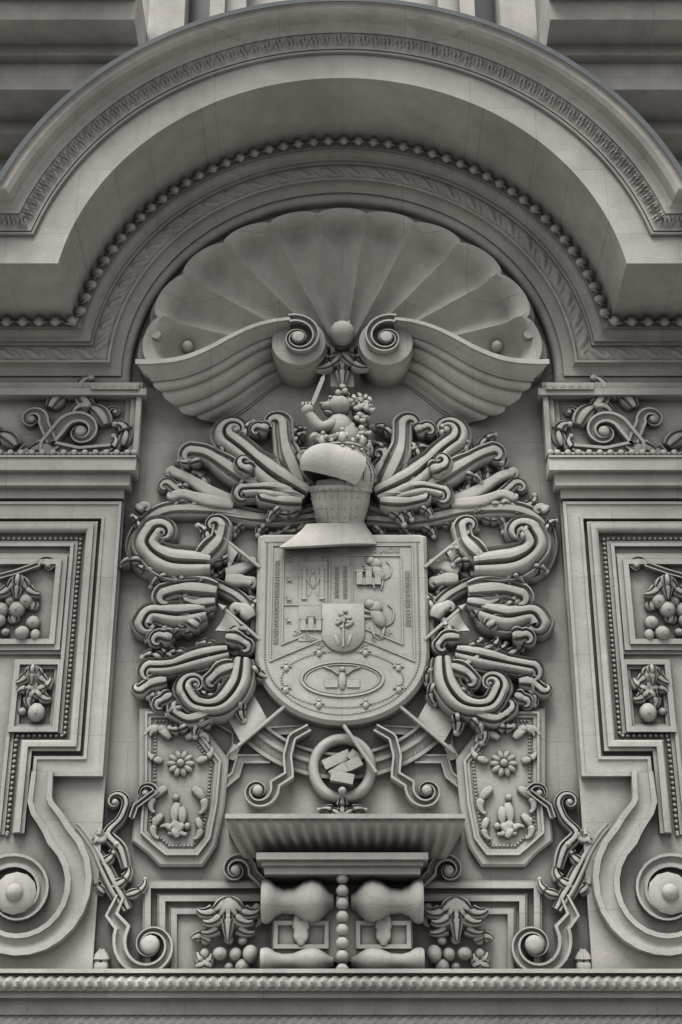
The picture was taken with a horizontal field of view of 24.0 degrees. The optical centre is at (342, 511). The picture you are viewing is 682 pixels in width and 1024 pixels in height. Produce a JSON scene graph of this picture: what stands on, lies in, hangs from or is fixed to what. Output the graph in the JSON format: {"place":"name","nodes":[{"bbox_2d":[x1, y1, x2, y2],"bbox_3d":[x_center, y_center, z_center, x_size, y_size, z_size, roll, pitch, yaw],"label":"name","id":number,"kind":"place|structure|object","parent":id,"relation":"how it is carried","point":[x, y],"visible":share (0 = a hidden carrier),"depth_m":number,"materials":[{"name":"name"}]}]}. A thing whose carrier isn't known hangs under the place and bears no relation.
{"place":"outdoors","nodes":[
{"label":"outdoors","id":0,"kind":"place"},
{"bbox_2d":[0,0,681,968],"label":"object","id":1,"kind":"structure","parent":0,"point":[570,178],"depth_m":9.76,"materials":[{"name":"stone"}]},
{"bbox_2d":[279,375,376,548],"bbox_3d":[-0.065,-0.265,9.418,0.589,1.128,0.486,0,-27,0],"label":"helmet with crest","id":2,"kind":"object","parent":1,"relation":"attached to","point":[337,468],"visible":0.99,"depth_m":9.21,"materials":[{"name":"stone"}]},
{"bbox_2d":[118,411,558,746],"bbox_3d":[-0.015,0.327,9.159,2.542,2.103,0.170,0,-27,0],"label":"mantling","id":3,"kind":"object","parent":1,"relation":"attached to","point":[215,682],"visible":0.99,"depth_m":9.17,"materials":[{"name":"stone"}]},
{"bbox_2d":[0,374,681,957],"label":"ornament","id":4,"kind":"object","parent":1,"relation":"attached to","point":[26,898],"visible":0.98,"depth_m":8.74,"materials":[{"name":"stone"}]},
{"bbox_2d":[0,969,681,1023],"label":"ledge","id":5,"kind":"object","parent":1,"relation":"attached to","point":[340,996],"depth_m":7.94,"materials":[{"name":"stone"}]},
{"bbox_2d":[0,382,681,968],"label":"pilasters","id":6,"kind":"object","parent":5,"relation":"on","point":[86,496],"visible":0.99,"depth_m":8.99,"materials":[{"name":"stone"}]},
{"bbox_2d":[75,720,609,968],"bbox_3d":[0.000,1.774,8.396,2.857,1.492,0.222,0,-27,0],"label":"ornament","id":7,"kind":"object","parent":5,"relation":"on","point":[455,917],"visible":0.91,"depth_m":8.37,"materials":[{"name":"stone"}]},
{"bbox_2d":[0,0,681,158],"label":"wall","id":8,"kind":"structure","parent":1,"relation":"attached to","point":[54,52],"depth_m":10.22,"materials":[{"name":"stone"}]},
{"bbox_2d":[0,34,681,359],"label":"arch ornament","id":9,"kind":"object","parent":1,"relation":"attached to","point":[563,108],"visible":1,"depth_m":9.89,"materials":[{"name":"stone"}]},
{"bbox_2d":[0,0,681,181],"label":"capping","id":10,"kind":"object","parent":1,"relation":"on","point":[122,57],"visible":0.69,"depth_m":9.70,"materials":[{"name":"grey stone"}]},
{"bbox_2d":[135,313,548,423],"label":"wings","id":11,"kind":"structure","parent":1,"relation":"attached to","point":[246,368],"depth_m":9.62,"materials":[{"name":"stone"}]},
{"bbox_2d":[189,0,494,22],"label":"columns","id":12,"kind":"structure","parent":1,"relation":"attached to","point":[484,9],"depth_m":11.19,"materials":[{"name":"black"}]},
{"bbox_2d":[132,708,552,968],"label":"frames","id":13,"kind":"structure","parent":1,"relation":"attached to","point":[310,856],"depth_m":8.35,"materials":[{"name":"stone"}]},
{"bbox_2d":[138,208,546,386],"bbox_3d":[0.000,-1.370,9.981,2.496,1.236,0.254,0,-27,0],"label":"shell","id":14,"kind":"object","parent":1,"relation":"attached to","point":[325,270],"visible":0.73,"depth_m":10.03,"materials":[{"name":"stone"}]},
{"bbox_2d":[255,535,429,729],"bbox_3d":[0.000,0.660,9.030,0.970,1.154,0.105,0,-27,0],"label":"shield","id":15,"kind":"object","parent":1,"relation":"attached to","point":[389,593],"visible":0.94,"depth_m":8.94,"materials":[{"name":"stone"}]},
{"bbox_2d":[273,560,279,643],"bbox_3d":[-0.370,0.503,9.050,0.028,0.512,0.006,0,-27,0],"label":"text","id":16,"kind":"object","parent":15,"relation":"attached to","point":[277,606],"visible":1,"depth_m":9.04,"materials":[{"name":"stone"}]},
{"bbox_2d":[293,630,324,646],"bbox_3d":[-0.186,0.706,8.946,0.187,0.030,0.006,22,-25,11],"label":"text","id":17,"kind":"object","parent":15,"relation":"attached to","point":[310,639],"visible":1,"depth_m":8.94,"materials":[{"name":"stone"}]},
{"bbox_2d":[287,548,332,552],"bbox_3d":[-0.185,0.219,9.194,0.265,0.030,0.006,0,-27,0],"label":"text","id":18,"kind":"object","parent":15,"relation":"attached to","point":[309,551],"visible":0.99,"depth_m":9.19,"materials":[{"name":"stone"}]},
{"bbox_2d":[335,566,338,597],"bbox_3d":[-0.031,0.397,9.104,0.024,0.194,0.006,0,-27,0],"label":"text","id":19,"kind":"object","parent":15,"relation":"attached to","point":[336,595],"visible":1,"depth_m":9.10,"materials":[{"name":"stone"}]},
{"bbox_2d":[343,566,346,597],"bbox_3d":[0.017,0.397,9.104,0.024,0.200,0.006,0,-27,0],"label":"text","id":20,"kind":"object","parent":15,"relation":"attached to","point":[344,590],"visible":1,"depth_m":9.10,"materials":[{"name":"stone"}]},
{"bbox_2d":[350,548,399,552],"bbox_3d":[0.186,0.219,9.194,0.283,0.030,0.006,0,-27,0],"label":"text","id":21,"kind":"object","parent":15,"relation":"attached to","point":[351,549],"visible":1,"depth_m":9.19,"materials":[{"name":"stone"}]},
{"bbox_2d":[360,630,392,647],"bbox_3d":[0.185,0.707,8.946,0.196,0.030,0.006,-22,-25,-11],"label":"text","id":22,"kind":"object","parent":15,"relation":"attached to","point":[376,638],"visible":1,"depth_m":8.94,"materials":[{"name":"stone"}]},
{"bbox_2d":[405,571,410,625],"bbox_3d":[0.370,0.487,9.058,0.028,0.337,0.006,0,-27,0],"label":"text","id":23,"kind":"object","parent":15,"relation":"attached to","point":[407,589],"visible":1,"depth_m":9.07,"materials":[{"name":"stone"}]},
{"bbox_2d":[214,529,472,780],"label":"flags","id":24,"kind":"object","parent":1,"relation":"attached to","point":[435,723],"visible":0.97,"depth_m":8.74,"materials":[{"name":"stone"}]}
]}

